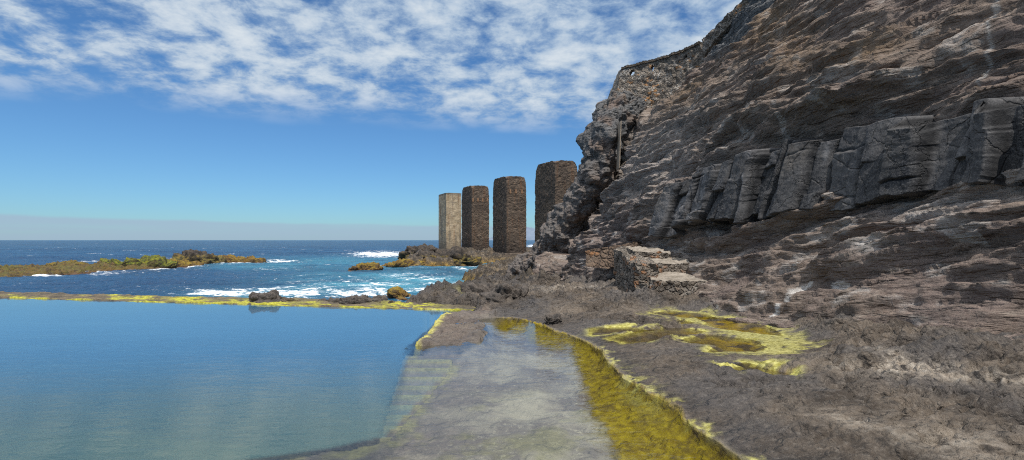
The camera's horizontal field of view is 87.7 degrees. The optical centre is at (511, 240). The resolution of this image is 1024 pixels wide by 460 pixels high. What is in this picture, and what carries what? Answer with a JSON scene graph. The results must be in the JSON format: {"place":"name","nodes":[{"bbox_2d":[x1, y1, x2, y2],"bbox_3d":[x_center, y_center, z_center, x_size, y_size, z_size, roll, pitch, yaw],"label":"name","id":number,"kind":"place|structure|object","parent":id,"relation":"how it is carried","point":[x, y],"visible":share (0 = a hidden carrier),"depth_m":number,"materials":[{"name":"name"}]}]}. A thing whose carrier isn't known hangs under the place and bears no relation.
{"place":"outdoors","nodes":[
{"label":"outdoors","id":0,"kind":"place"},
{"bbox_2d":[0,298,529,459],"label":"pool water","id":1,"kind":"structure","parent":0,"point":[101,380],"depth_m":7.82,"materials":[{"name":"blue liquid"}]},
{"bbox_2d":[0,240,534,301],"bbox_3d":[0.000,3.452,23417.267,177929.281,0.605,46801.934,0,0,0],"label":"sea","id":2,"kind":"structure","parent":0,"point":[313,269],"depth_m":59.69,"materials":[{"name":"liquid"}]},
{"bbox_2d":[0,262,105,276],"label":"sea rock","id":3,"kind":"object","parent":2,"relation":"in","point":[11,270],"visible":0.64,"depth_m":54.81,"materials":[{"name":"stone"}]},
{"bbox_2d":[45,260,86,265],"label":"sea rock","id":4,"kind":"object","parent":3,"relation":"on","point":[76,262],"visible":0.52,"depth_m":64.35,"materials":[{"name":"brown stone"}]},
{"bbox_2d":[42,261,159,270],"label":"sea rock","id":5,"kind":"object","parent":2,"relation":"in","point":[111,266],"visible":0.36,"depth_m":61.31,"materials":[{"name":"stone"}]},
{"bbox_2d":[97,254,177,268],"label":"sea rock","id":6,"kind":"object","parent":2,"relation":"in","point":[155,261],"visible":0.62,"depth_m":64.76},
{"bbox_2d":[168,258,203,267],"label":"sea rock","id":7,"kind":"object","parent":2,"relation":"in","point":[184,263],"visible":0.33,"depth_m":70.81,"materials":[{"name":"brown stone"}]},
{"bbox_2d":[172,249,226,263],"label":"sea rock","id":8,"kind":"object","parent":2,"relation":"in","point":[190,255],"visible":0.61,"depth_m":76.87,"materials":[{"name":"brown stone"}]},
{"bbox_2d":[221,254,266,262],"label":"sea rock","id":9,"kind":"object","parent":2,"relation":"in","point":[230,258],"visible":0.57,"depth_m":82.83,"materials":[{"name":"brown stone"}]},
{"bbox_2d":[348,261,383,270],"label":"sea rock","id":10,"kind":"object","parent":2,"relation":"in","point":[373,265],"visible":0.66,"depth_m":61.88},
{"bbox_2d":[381,258,431,267],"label":"sea rock","id":11,"kind":"object","parent":2,"relation":"in","point":[403,262],"visible":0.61,"depth_m":67.20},
{"bbox_2d":[397,243,437,258],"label":"sea rock","id":12,"kind":"object","parent":2,"relation":"in","point":[409,249],"visible":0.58,"depth_m":88.18,"materials":[{"name":"stone"}]},
{"bbox_2d":[416,245,481,265],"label":"sea rock","id":13,"kind":"object","parent":2,"relation":"in","point":[459,255],"visible":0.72,"depth_m":72.60,"materials":[{"name":"stone"}]},
{"bbox_2d":[462,185,488,250],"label":"bridge pier","id":14,"kind":"structure","parent":2,"relation":"in","point":[475,216],"depth_m":96.75,"materials":[{"name":"stone"}]},
{"bbox_2d":[493,176,526,257],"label":"bridge pier","id":15,"kind":"structure","parent":2,"relation":"in","point":[509,215],"depth_m":82.98,"materials":[{"name":"stone"}]},
{"bbox_2d":[535,160,577,240],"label":"bridge pier","id":16,"kind":"structure","parent":2,"relation":"in","point":[554,180],"depth_m":67.51,"materials":[{"name":"stone"}]},
{"bbox_2d":[236,451,313,459],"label":"pool floor","id":17,"kind":"structure","parent":0,"point":[289,455],"depth_m":15.77,"materials":[{"name":"grey concrete"}]},
{"bbox_2d":[0,0,741,239],"label":"sky","id":18,"kind":"structure","parent":0,"point":[120,119],"materials":[{"name":"blue"}]},
{"bbox_2d":[489,227,534,239],"bbox_3d":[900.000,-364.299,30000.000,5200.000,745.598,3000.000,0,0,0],"label":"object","id":19,"kind":"structure","parent":0,"point":[530,233],"depth_m":29035.41,"materials":[{"name":"blue"}]},
{"bbox_2d":[506,90,646,274],"bbox_3d":[4.270,-2.927,38.218,10.392,14.823,5.540,0,0,41],"label":"rock rib","id":20,"kind":"object","parent":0,"point":[597,172],"visible":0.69,"depth_m":35.23,"materials":[{"name":"grey stone"}]},
{"bbox_2d":[616,121,621,169],"bbox_3d":[6.726,-5.943,33.550,0.150,2.922,0.900,0,0,0],"label":"concrete strip","id":21,"kind":"object","parent":20,"relation":"attached to","point":[618,145],"visible":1,"depth_m":33.40,"materials":[{"name":"concrete"}]},
{"bbox_2d":[284,245,1023,459],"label":"rock shelf","id":22,"kind":"object","parent":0,"point":[607,370],"visible":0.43,"depth_m":7.19,"materials":[{"name":"grey stone"}]},
{"bbox_2d":[0,291,475,451],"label":"pool wall","id":23,"kind":"structure","parent":22,"relation":"on","point":[383,304],"depth_m":16.99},
{"bbox_2d":[248,289,282,302],"bbox_3d":[-7.919,1.954,17.242,1.299,0.673,1.094,0,0,0],"label":"boulder","id":24,"kind":"object","parent":23,"relation":"on","point":[273,295],"visible":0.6,"depth_m":17.02,"materials":[{"name":"grey stone"}]},
{"bbox_2d":[281,297,300,301],"bbox_3d":[-7.259,2.029,17.275,0.950,0.375,0.681,0,0,0],"label":"boulder","id":25,"kind":"object","parent":23,"relation":"on","point":[284,299],"visible":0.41,"depth_m":17.14,"materials":[{"name":"grey stone"}]},
{"bbox_2d":[318,297,338,302],"bbox_3d":[-5.717,2.032,17.143,1.149,0.394,0.844,0,0,0],"label":"boulder","id":26,"kind":"object","parent":23,"relation":"on","point":[331,300],"visible":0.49,"depth_m":17.08,"materials":[{"name":"grey stone"}]},
{"bbox_2d":[338,294,387,303],"bbox_3d":[-4.717,2.032,16.988,1.596,0.564,1.271,0,0,-24],"label":"boulder","id":27,"kind":"object","parent":23,"relation":"on","point":[356,299],"visible":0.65,"depth_m":16.83,"materials":[{"name":"grey stone"}]},
{"bbox_2d":[386,286,411,299],"bbox_3d":[-6.630,3.473,31.620,1.908,1.445,1.913,0,0,0],"label":"boulder","id":28,"kind":"object","parent":23,"relation":"on","point":[398,292],"visible":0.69,"depth_m":31.38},
{"bbox_2d":[439,193,460,248],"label":"bridge pier","id":29,"kind":"structure","parent":22,"relation":"on","point":[449,220],"depth_m":112.00,"materials":[{"name":"concrete"}]},
{"bbox_2d":[460,280,499,293],"bbox_3d":[-0.902,1.860,18.665,1.838,0.978,1.697,0,0,0],"label":"boulder","id":30,"kind":"object","parent":22,"relation":"on","point":[474,286],"visible":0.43,"depth_m":18.22,"materials":[{"name":"grey stone"}]},
{"bbox_2d":[479,283,528,305],"bbox_3d":[-0.137,1.844,15.993,1.928,1.211,1.748,0,0,0],"label":"boulder","id":31,"kind":"object","parent":22,"relation":"on","point":[502,292],"visible":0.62,"depth_m":15.54,"materials":[{"name":"grey stone"}]},
{"bbox_2d":[543,313,564,324],"bbox_3d":[1.031,1.941,12.547,0.544,0.427,0.576,0,0,-40],"label":"boulder","id":32,"kind":"object","parent":22,"relation":"on","point":[554,319],"visible":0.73,"depth_m":12.47,"materials":[{"name":"grey stone"}]},
{"bbox_2d":[532,0,1023,341],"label":"cliff","id":33,"kind":"structure","parent":0,"point":[767,74],"depth_m":12.88,"materials":[{"name":"grey stone"}]},
{"bbox_2d":[585,242,641,268],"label":"retaining wall","id":34,"kind":"structure","parent":33,"relation":"attached to","point":[603,257],"depth_m":21.08,"materials":[{"name":"stone"}]},
{"bbox_2d":[608,41,704,107],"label":"stone parapet","id":35,"kind":"structure","parent":33,"relation":"on","point":[665,78],"depth_m":36.03,"materials":[{"name":"grey stone"}]},
{"bbox_2d":[613,246,706,295],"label":"stone steps","id":36,"kind":"structure","parent":33,"relation":"on","point":[658,269],"depth_m":16.69,"materials":[{"name":"grey stone"}]},
{"bbox_2d":[702,0,748,56],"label":"parapet","id":37,"kind":"structure","parent":33,"relation":"on","point":[712,38],"depth_m":32.22,"materials":[{"name":"grey stone"}]},
{"bbox_2d":[648,97,1023,237],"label":"basalt outcrop","id":38,"kind":"object","parent":33,"relation":"attached to","point":[882,161],"visible":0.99,"depth_m":12.07,"materials":[{"name":"grey stone"}]}
]}

